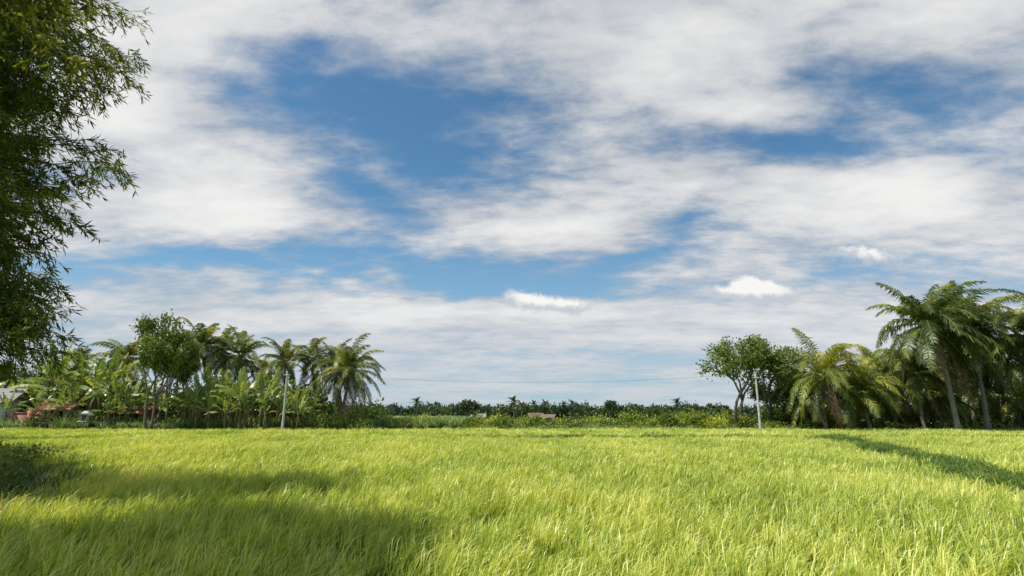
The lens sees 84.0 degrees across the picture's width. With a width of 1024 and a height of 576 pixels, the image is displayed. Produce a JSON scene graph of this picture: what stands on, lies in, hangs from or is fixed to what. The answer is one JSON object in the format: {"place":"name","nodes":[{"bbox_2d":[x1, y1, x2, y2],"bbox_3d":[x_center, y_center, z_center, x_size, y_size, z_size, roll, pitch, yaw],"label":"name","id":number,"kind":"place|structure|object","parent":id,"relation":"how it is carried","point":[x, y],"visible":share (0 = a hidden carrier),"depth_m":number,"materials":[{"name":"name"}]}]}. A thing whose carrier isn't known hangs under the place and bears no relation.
{"place":"outdoors","nodes":[
{"label":"outdoors","id":0,"kind":"place"},
{"bbox_2d":[386,416,476,423],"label":"distant crop field","id":1,"kind":"structure","parent":0,"point":[447,417],"depth_m":96.46,"materials":[{"name":"green plant"}]},
{"bbox_2d":[0,0,1023,409],"label":"sky","id":2,"kind":"structure","parent":0,"point":[531,196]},
{"bbox_2d":[0,418,1023,575],"bbox_3d":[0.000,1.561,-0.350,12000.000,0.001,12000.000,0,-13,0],"label":"ground","id":3,"kind":"structure","parent":0,"point":[567,520],"depth_m":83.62,"materials":[{"name":"green plant"}]},
{"bbox_2d":[0,392,26,421],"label":"banana plant","id":4,"kind":"object","parent":3,"relation":"on","point":[6,403],"visible":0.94,"depth_m":53.06,"materials":[{"name":"green plant"}]},
{"bbox_2d":[0,393,31,419],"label":"walls","id":5,"kind":"structure","parent":3,"relation":"on","point":[17,400],"depth_m":56.82,"materials":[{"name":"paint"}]},
{"bbox_2d":[0,388,35,401],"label":"roof","id":6,"kind":"structure","parent":5,"relation":"on","point":[8,393],"depth_m":57.11,"materials":[{"name":"metal"}]},
{"bbox_2d":[0,458,35,500],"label":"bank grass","id":7,"kind":"structure","parent":3,"relation":"on","point":[15,485],"depth_m":11.58,"materials":[{"name":"green plant"}]},
{"bbox_2d":[9,411,32,427],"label":"brick wall","id":8,"kind":"structure","parent":3,"relation":"on","point":[18,415],"depth_m":52.59,"materials":[{"name":"orange brick"}]},
{"bbox_2d":[0,440,64,497],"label":"bank shrub","id":9,"kind":"object","parent":3,"relation":"on","point":[9,455],"visible":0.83,"depth_m":14.18,"materials":[{"name":"green plant"}]},
{"bbox_2d":[18,392,51,424],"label":"banana plant","id":10,"kind":"object","parent":3,"relation":"on","point":[38,401],"visible":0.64,"depth_m":53.53,"materials":[{"name":"green plant"}]},
{"bbox_2d":[16,384,57,412],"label":"banana plant","id":11,"kind":"object","parent":3,"relation":"on","point":[29,392],"visible":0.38,"depth_m":58.26,"materials":[{"name":"green plant"}]},
{"bbox_2d":[25,402,52,427],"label":"flowering shrub","id":12,"kind":"object","parent":3,"relation":"on","point":[39,418],"visible":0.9,"depth_m":52.08,"materials":[{"name":"green plant"}]},
{"bbox_2d":[0,360,93,396],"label":"broadleaf tree","id":13,"kind":"object","parent":3,"relation":"on","point":[30,374],"visible":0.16,"depth_m":67.84,"materials":[{"name":"green plant"}]},
{"bbox_2d":[0,339,96,402],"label":"banana plant","id":14,"kind":"object","parent":3,"relation":"on","point":[46,369],"visible":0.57,"depth_m":56.84,"materials":[{"name":"green plant"}]},
{"bbox_2d":[8,360,89,397],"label":"banana plant","id":15,"kind":"object","parent":3,"relation":"on","point":[39,379],"visible":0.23,"depth_m":58.30,"materials":[{"name":"green plant"}]},
{"bbox_2d":[0,0,98,91],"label":"bamboo clump","id":16,"kind":"object","parent":3,"relation":"on","point":[27,27],"visible":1,"depth_m":7.85,"materials":[{"name":"green plant"}]},
{"bbox_2d":[32,386,86,427],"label":"banana plant","id":17,"kind":"object","parent":3,"relation":"on","point":[56,413],"visible":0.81,"depth_m":53.00,"materials":[{"name":"green plant"}]},
{"bbox_2d":[34,402,86,419],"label":"brick shed","id":18,"kind":"structure","parent":3,"relation":"on","point":[63,410],"depth_m":55.18,"materials":[{"name":"brick"}]},
{"bbox_2d":[45,382,90,421],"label":"banana plant","id":19,"kind":"object","parent":3,"relation":"on","point":[75,396],"visible":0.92,"depth_m":53.00,"materials":[{"name":"green plant"}]},
{"bbox_2d":[39,358,106,409],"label":"banana plant","id":20,"kind":"object","parent":3,"relation":"on","point":[81,379],"visible":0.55,"depth_m":56.80,"materials":[{"name":"green plant"}]},
{"bbox_2d":[43,350,109,402],"bbox_3d":[-44.638,10.589,58.910,6.390,8.277,4.596,-4,-13,17],"label":"banana plant","id":21,"kind":"object","parent":3,"relation":"on","point":[81,355],"visible":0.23,"depth_m":58.25,"materials":[{"name":"green plant"}]},
{"bbox_2d":[0,0,155,400],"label":"bamboo clump","id":22,"kind":"object","parent":3,"relation":"on","point":[19,320],"visible":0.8,"depth_m":9.79,"materials":[{"name":"green plant"}]},
{"bbox_2d":[47,345,110,390],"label":"coconut palm","id":23,"kind":"object","parent":3,"relation":"on","point":[89,357],"visible":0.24,"depth_m":68.38,"materials":[{"name":"green plant"}]},
{"bbox_2d":[77,411,93,428],"bbox_3d":[-38.883,12.208,51.784,1.000,2.000,0.900,0,-13,0],"label":"stone shrine","id":24,"kind":"object","parent":3,"relation":"on","point":[84,415],"visible":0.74,"depth_m":51.76,"materials":[{"name":"stone"}]},
{"bbox_2d":[67,372,112,410],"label":"banana plant","id":25,"kind":"object","parent":3,"relation":"on","point":[88,403],"visible":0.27,"depth_m":56.86,"materials":[{"name":"green plant"}]},
{"bbox_2d":[17,418,172,428],"bbox_3d":[-37.353,12.362,50.943,13.865,1.337,0.104,0,-13,0],"label":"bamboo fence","id":26,"kind":"object","parent":3,"relation":"on","point":[157,422],"visible":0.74,"depth_m":50.98,"materials":[{"name":"brown plant"}]},
{"bbox_2d":[73,358,133,415],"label":"banana plant","id":27,"kind":"object","parent":3,"relation":"on","point":[101,364],"visible":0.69,"depth_m":53.90,"materials":[{"name":"green plant"}]},
{"bbox_2d":[86,392,131,425],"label":"banana plant","id":28,"kind":"object","parent":3,"relation":"on","point":[107,408],"visible":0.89,"depth_m":51.59,"materials":[{"name":"green plant"}]},
{"bbox_2d":[82,364,144,424],"bbox_3d":[-36.794,10.166,52.473,5.167,6.290,4.323,-9,-15,34],"label":"banana plant","id":29,"kind":"object","parent":3,"relation":"on","point":[115,385],"visible":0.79,"depth_m":52.77,"materials":[{"name":"green plant"}]},
{"bbox_2d":[82,349,151,417],"bbox_3d":[-38.441,9.982,55.763,7.716,8.087,5.524,-12,-17,43],"label":"banana plant","id":30,"kind":"object","parent":3,"relation":"on","point":[113,363],"visible":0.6,"depth_m":55.01,"materials":[{"name":"green plant"}]},
{"bbox_2d":[105,395,140,421],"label":"banana plant","id":31,"kind":"object","parent":3,"relation":"on","point":[121,408],"visible":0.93,"depth_m":51.70,"materials":[{"name":"green plant"}]},
{"bbox_2d":[87,337,159,392],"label":"coconut palm","id":32,"kind":"object","parent":3,"relation":"on","point":[126,349],"visible":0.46,"depth_m":63.98,"materials":[{"name":"green plant"}]},
{"bbox_2d":[86,367,160,405],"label":"banana plant","id":33,"kind":"object","parent":3,"relation":"on","point":[127,379],"visible":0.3,"depth_m":56.58,"materials":[{"name":"green plant"}]},
{"bbox_2d":[103,379,153,421],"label":"banana plant","id":34,"kind":"object","parent":3,"relation":"on","point":[137,385],"visible":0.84,"depth_m":53.00,"materials":[{"name":"green plant"}]},
{"bbox_2d":[111,406,165,419],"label":"brick shed","id":35,"kind":"structure","parent":3,"relation":"on","point":[141,411],"depth_m":54.99,"materials":[{"name":"brown brick"}]},
{"bbox_2d":[127,383,164,417],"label":"banana plant","id":36,"kind":"object","parent":3,"relation":"on","point":[140,403],"visible":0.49,"depth_m":53.61,"materials":[{"name":"green plant"}]},
{"bbox_2d":[126,371,169,405],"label":"banana plant","id":37,"kind":"object","parent":3,"relation":"on","point":[133,384],"visible":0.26,"depth_m":56.79,"materials":[{"name":"green plant"}]},
{"bbox_2d":[135,389,179,423],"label":"banana plant","id":38,"kind":"object","parent":3,"relation":"on","point":[162,404],"visible":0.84,"depth_m":53.27,"materials":[{"name":"green plant"}]},
{"bbox_2d":[128,309,206,429],"bbox_3d":[-31.212,7.568,51.804,5.645,11.329,6.291,-10,-16,38],"label":"broadleaf tree","id":39,"kind":"object","parent":3,"relation":"on","point":[161,349],"visible":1,"depth_m":51.46,"materials":[{"name":"green plant"}]},
{"bbox_2d":[153,342,201,423],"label":"broadleaf tree","id":40,"kind":"object","parent":3,"relation":"on","point":[185,376],"visible":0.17,"depth_m":55.00,"materials":[{"name":"green plant"}]},
{"bbox_2d":[157,382,206,420],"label":"banana plant","id":41,"kind":"object","parent":3,"relation":"on","point":[185,414],"visible":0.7,"depth_m":52.79,"materials":[{"name":"green plant"}]},
{"bbox_2d":[167,373,218,426],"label":"banana plant","id":42,"kind":"object","parent":3,"relation":"on","point":[195,394],"visible":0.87,"depth_m":52.08,"materials":[{"name":"green plant"}]},
{"bbox_2d":[4,381,392,421],"bbox_3d":[-40.265,12.839,64.206,57.305,6.112,18.104,0,-13,0],"label":"understory thicket","id":43,"kind":"object","parent":3,"relation":"on","point":[174,410],"visible":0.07,"depth_m":60.42,"materials":[{"name":"green plant"}]},
{"bbox_2d":[24,407,374,429],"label":"margin shrubs","id":44,"kind":"object","parent":3,"relation":"on","point":[320,417],"visible":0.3,"depth_m":53.09,"materials":[{"name":"green plant"}]},
{"bbox_2d":[187,390,222,428],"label":"banana plant","id":45,"kind":"object","parent":3,"relation":"on","point":[210,405],"visible":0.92,"depth_m":50.61,"materials":[{"name":"green plant"}]},
{"bbox_2d":[180,362,229,420],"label":"banana plant","id":46,"kind":"object","parent":3,"relation":"on","point":[208,372],"visible":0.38,"depth_m":55.72,"materials":[{"name":"green plant"}]},
{"bbox_2d":[180,375,230,427],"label":"banana plant","id":47,"kind":"object","parent":3,"relation":"on","point":[212,415],"visible":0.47,"depth_m":53.93,"materials":[{"name":"green plant"}]},
{"bbox_2d":[168,317,244,414],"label":"coconut palm","id":48,"kind":"object","parent":3,"relation":"on","point":[203,339],"visible":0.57,"depth_m":59.15,"materials":[{"name":"green plant"}]},
{"bbox_2d":[193,368,247,416],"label":"banana plant","id":49,"kind":"object","parent":3,"relation":"on","point":[223,380],"visible":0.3,"depth_m":55.69,"materials":[{"name":"green plant"}]},
{"bbox_2d":[204,394,240,428],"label":"banana plant","id":50,"kind":"object","parent":3,"relation":"on","point":[225,404],"visible":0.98,"depth_m":50.41,"materials":[{"name":"green plant"}]},
{"bbox_2d":[195,327,252,380],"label":"coconut palm","id":51,"kind":"object","parent":3,"relation":"on","point":[224,333],"visible":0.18,"depth_m":66.09,"materials":[{"name":"green plant"}]},
{"bbox_2d":[210,382,250,427],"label":"banana plant","id":52,"kind":"object","parent":3,"relation":"on","point":[231,414],"visible":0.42,"depth_m":51.72,"materials":[{"name":"green plant"}]},
{"bbox_2d":[209,366,272,428],"bbox_3d":[-24.085,9.972,50.794,5.017,5.934,4.982,5,-13,-19],"label":"banana plant","id":53,"kind":"object","parent":3,"relation":"on","point":[243,384],"visible":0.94,"depth_m":50.91,"materials":[{"name":"green plant"}]},
{"bbox_2d":[210,324,273,388],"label":"coconut palm","id":54,"kind":"object","parent":3,"relation":"on","point":[239,360],"visible":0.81,"depth_m":61.37,"materials":[{"name":"green plant"}]},
{"bbox_2d":[228,395,261,428],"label":"banana plant","id":55,"kind":"object","parent":3,"relation":"on","point":[244,402],"visible":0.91,"depth_m":50.73,"materials":[{"name":"green plant"}]},
{"bbox_2d":[219,370,280,428],"bbox_3d":[-23.421,10.422,52.426,4.762,5.768,4.727,-5,-14,21],"label":"banana plant","id":56,"kind":"object","parent":3,"relation":"on","point":[256,385],"visible":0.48,"depth_m":52.74,"materials":[{"name":"green plant"}]},
{"bbox_2d":[250,394,280,428],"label":"banana plant","id":57,"kind":"object","parent":3,"relation":"on","point":[264,413],"visible":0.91,"depth_m":50.71,"materials":[{"name":"green plant"}]},
{"bbox_2d":[247,373,287,428],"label":"banana plant","id":58,"kind":"object","parent":3,"relation":"on","point":[261,389],"visible":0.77,"depth_m":51.16,"materials":[{"name":"green plant"}]},
{"bbox_2d":[246,359,293,389],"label":"coconut palm","id":59,"kind":"object","parent":3,"relation":"on","point":[269,363],"visible":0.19,"depth_m":67.40,"materials":[{"name":"green plant"}]},
{"bbox_2d":[245,366,304,426],"bbox_3d":[-22.461,10.416,53.375,4.783,6.196,3.440,-5,-14,22],"label":"banana plant","id":60,"kind":"object","parent":3,"relation":"on","point":[267,380],"visible":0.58,"depth_m":53.58,"materials":[{"name":"green plant"}]},
{"bbox_2d":[259,380,306,418],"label":"banana plant","id":61,"kind":"object","parent":3,"relation":"on","point":[276,399],"visible":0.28,"depth_m":54.80,"materials":[{"name":"green plant"}]},
{"bbox_2d":[255,337,311,403],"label":"coconut palm","id":62,"kind":"object","parent":3,"relation":"on","point":[282,356],"visible":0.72,"depth_m":58.66,"materials":[{"name":"green plant"}]},
{"bbox_2d":[270,392,298,428],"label":"banana plant","id":63,"kind":"object","parent":3,"relation":"on","point":[287,405],"visible":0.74,"depth_m":51.12,"materials":[{"name":"green plant"}]},
{"bbox_2d":[281,370,290,428],"bbox_3d":[-19.979,10.006,50.015,0.765,5.626,0.235,0,-13,0],"label":"utility pole","id":64,"kind":"object","parent":3,"relation":"on","point":[283,415],"visible":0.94,"depth_m":49.97,"materials":[{"name":"concrete"}]},
{"bbox_2d":[293,370,982,382],"bbox_3d":[15.030,7.430,50.003,69.958,1.840,3.179,0,-13,-2],"label":"power line","id":65,"kind":"object","parent":64,"relation":"attached to","point":[606,381],"visible":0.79,"depth_m":49.45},
{"bbox_2d":[270,384,312,428],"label":"banana plant","id":66,"kind":"object","parent":3,"relation":"on","point":[296,393],"visible":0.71,"depth_m":52.59,"materials":[{"name":"green plant"}]},
{"bbox_2d":[281,396,312,429],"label":"banana plant","id":67,"kind":"object","parent":3,"relation":"on","point":[301,409],"visible":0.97,"depth_m":50.83,"materials":[{"name":"green plant"}]},
{"bbox_2d":[281,336,336,420],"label":"coconut palm","id":68,"kind":"object","parent":3,"relation":"on","point":[313,348],"visible":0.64,"depth_m":59.04,"materials":[{"name":"green plant"}]},
{"bbox_2d":[288,385,329,419],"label":"banana plant","id":69,"kind":"object","parent":3,"relation":"on","point":[305,395],"visible":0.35,"depth_m":55.12,"materials":[{"name":"green plant"}]},
{"bbox_2d":[296,392,325,422],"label":"banana plant","id":70,"kind":"object","parent":3,"relation":"on","point":[312,404],"visible":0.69,"depth_m":54.00,"materials":[{"name":"green plant"}]},
{"bbox_2d":[299,338,367,414],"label":"coconut palm","id":71,"kind":"object","parent":3,"relation":"on","point":[332,353],"visible":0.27,"depth_m":58.33,"materials":[{"name":"green plant"}]},
{"bbox_2d":[306,333,386,417],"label":"coconut palm","id":72,"kind":"object","parent":3,"relation":"on","point":[349,358],"visible":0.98,"depth_m":54.42,"materials":[{"name":"green plant"}]},
{"bbox_2d":[0,436,810,514],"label":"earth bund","id":73,"kind":"structure","parent":3,"relation":"on","point":[41,476],"depth_m":10.52,"materials":[{"name":"soil"}]},
{"bbox_2d":[0,433,1023,502],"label":"bund grass","id":74,"kind":"structure","parent":73,"relation":"on","point":[971,468],"depth_m":13.66,"materials":[{"name":"green plant"}]},
{"bbox_2d":[449,403,464,415],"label":"distant tree","id":75,"kind":"object","parent":3,"relation":"on","point":[455,410],"visible":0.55,"depth_m":156.41,"materials":[{"name":"green plant"}]},
{"bbox_2d":[458,399,479,416],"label":"distant tree","id":76,"kind":"object","parent":3,"relation":"on","point":[465,405],"visible":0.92,"depth_m":145.95,"materials":[{"name":"green plant"}]},
{"bbox_2d":[0,416,1016,429],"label":"margin weeds","id":77,"kind":"object","parent":3,"relation":"on","point":[387,423],"visible":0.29,"depth_m":52.70,"materials":[{"name":"green plant"}]},
{"bbox_2d":[507,395,518,419],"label":"distant palm","id":78,"kind":"object","parent":3,"relation":"on","point":[513,402],"visible":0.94,"depth_m":220.56,"materials":[{"name":"green plant"}]},
{"bbox_2d":[343,406,846,429],"bbox_3d":[7.212,12.873,55.546,50.859,2.879,7.611,0,-13,0],"label":"hedge","id":79,"kind":"object","parent":3,"relation":"on","point":[527,421],"visible":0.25,"depth_m":55.63,"materials":[{"name":"green plant"}]},
{"bbox_2d":[604,399,618,419],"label":"distant tree","id":80,"kind":"object","parent":3,"relation":"on","point":[611,405],"visible":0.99,"depth_m":166.42,"materials":[{"name":"green plant"}]},
{"bbox_2d":[332,400,991,419],"bbox_3d":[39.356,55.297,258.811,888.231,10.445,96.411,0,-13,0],"label":"distant treeline","id":81,"kind":"object","parent":3,"relation":"on","point":[567,412],"visible":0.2,"depth_m":230.64,"materials":[{"name":"green plant"}]},
{"bbox_2d":[689,404,710,415],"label":"distant tree","id":82,"kind":"object","parent":3,"relation":"on","point":[696,407],"visible":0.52,"depth_m":135.99,"materials":[{"name":"green plant"}]},
{"bbox_2d":[695,334,791,427],"bbox_3d":[22.998,9.268,56.084,8.860,9.865,7.997,-5,-14,23],"label":"broadleaf tree","id":83,"kind":"object","parent":3,"relation":"on","point":[719,355],"visible":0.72,"depth_m":55.16,"materials":[{"name":"green plant"}]},
{"bbox_2d":[751,372,761,428],"bbox_3d":[20.786,9.751,48.022,0.765,5.253,0.235,0,-13,0],"label":"utility pole","id":84,"kind":"object","parent":3,"relation":"on","point":[758,408],"visible":0.96,"depth_m":47.99,"materials":[{"name":"concrete"}]},
{"bbox_2d":[715,334,815,422],"bbox_3d":[24.329,9.044,55.104,10.295,9.812,6.444,0,-13,0],"label":"broadleaf tree","id":85,"kind":"object","parent":3,"relation":"on","point":[778,363],"visible":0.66,"depth_m":54.20,"materials":[{"name":"green plant"}]},
{"bbox_2d":[744,366,815,409],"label":"broadleaf tree","id":86,"kind":"object","parent":3,"relation":"on","point":[785,395],"visible":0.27,"depth_m":56.96,"materials":[{"name":"green plant"}]},
{"bbox_2d":[772,353,842,427],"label":"coconut palm","id":87,"kind":"object","parent":3,"relation":"on","point":[789,407],"visible":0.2,"depth_m":53.40,"materials":[{"name":"green plant"}]},
{"bbox_2d":[616,405,1023,429],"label":"bright shrubs","id":88,"kind":"object","parent":3,"relation":"on","point":[731,421],"visible":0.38,"depth_m":53.03,"materials":[{"name":"green plant"}]},
{"bbox_2d":[783,327,882,429],"bbox_3d":[28.067,8.204,50.507,7.700,9.333,8.719,0,-13,0],"label":"coconut palm","id":89,"kind":"object","parent":3,"relation":"on","point":[826,366],"visible":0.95,"depth_m":50.00,"materials":[{"name":"green plant"}]},
{"bbox_2d":[811,359,888,422],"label":"coconut palm","id":90,"kind":"object","parent":3,"relation":"on","point":[854,360],"visible":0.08,"depth_m":55.86,"materials":[{"name":"green plant"}]},
{"bbox_2d":[817,348,917,430],"bbox_3d":[31.096,9.476,50.728,7.866,8.421,7.448,0,-13,0],"label":"coconut palm","id":91,"kind":"object","parent":3,"relation":"on","point":[870,403],"visible":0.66,"depth_m":49.63,"materials":[{"name":"green plant"}]},
{"bbox_2d":[845,348,908,417],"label":"coconut palm","id":92,"kind":"object","parent":3,"relation":"on","point":[865,353],"visible":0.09,"depth_m":59.52,"materials":[{"name":"green plant"}]},
{"bbox_2d":[850,349,927,423],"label":"coconut palm","id":93,"kind":"object","parent":3,"relation":"on","point":[885,415],"visible":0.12,"depth_m":54.70,"materials":[{"name":"green plant"}]},
{"bbox_2d":[754,387,1023,426],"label":"understory thicket","id":94,"kind":"object","parent":3,"relation":"on","point":[907,418],"visible":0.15,"depth_m":55.75,"materials":[{"name":"green plant"}]},
{"bbox_2d":[868,345,965,429],"bbox_3d":[36.277,9.026,51.003,8.403,7.918,7.508,10,-16,-38],"label":"coconut palm","id":95,"kind":"object","parent":3,"relation":"on","point":[915,381],"visible":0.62,"depth_m":50.54,"materials":[{"name":"green plant"}]},
{"bbox_2d":[865,281,1005,429],"bbox_3d":[36.238,5.726,48.111,9.464,13.077,10.106,0,-13,0],"label":"coconut palm","id":96,"kind":"object","parent":3,"relation":"on","point":[929,312],"visible":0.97,"depth_m":47.44,"materials":[{"name":"green plant"}]},
{"bbox_2d":[897,366,988,427],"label":"coconut palm","id":97,"kind":"object","parent":3,"relation":"on","point":[945,404],"visible":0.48,"depth_m":52.37,"materials":[{"name":"green plant"}]},
{"bbox_2d":[896,280,1018,421],"bbox_3d":[43.255,6.562,54.952,8.545,14.435,8.793,4,-13,-18],"label":"coconut palm","id":98,"kind":"object","parent":3,"relation":"on","point":[967,378],"visible":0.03,"depth_m":54.26,"materials":[{"name":"green plant"}]},
{"bbox_2d":[899,287,1023,430],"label":"coconut palm","id":99,"kind":"object","parent":3,"relation":"on","point":[970,351],"visible":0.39,"depth_m":48.09,"materials":[{"name":"green plant"}]},
{"bbox_2d":[930,352,992,407],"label":"coconut palm","id":100,"kind":"object","parent":3,"relation":"on","point":[970,375],"visible":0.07,"depth_m":56.79,"materials":[{"name":"green plant"}]},
{"bbox_2d":[954,355,1023,420],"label":"coconut palm","id":101,"kind":"object","parent":3,"relation":"on","point":[978,404],"visible":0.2,"depth_m":56.30,"materials":[{"name":"green plant"}]},
{"bbox_2d":[961,330,1023,420],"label":"coconut palm","id":102,"kind":"object","parent":3,"relation":"on","point":[995,390],"visible":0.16,"depth_m":54.94,"materials":[{"name":"green plant"}]},
{"bbox_2d":[970,365,1023,428],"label":"coconut palm","id":103,"kind":"object","parent":3,"relation":"on","point":[1018,405],"visible":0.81,"depth_m":52.70,"materials":[{"name":"green plant"}]},
{"bbox_2d":[973,304,1023,394],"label":"coconut palm","id":104,"kind":"object","parent":3,"relation":"on","point":[1013,318],"visible":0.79,"depth_m":46.71,"materials":[{"name":"green plant"}]},
{"bbox_2d":[993,289,1023,335],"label":"coconut palm","id":105,"kind":"object","parent":3,"relation":"on","point":[1014,292],"visible":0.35,"depth_m":52.48,"materials":[{"name":"green plant"}]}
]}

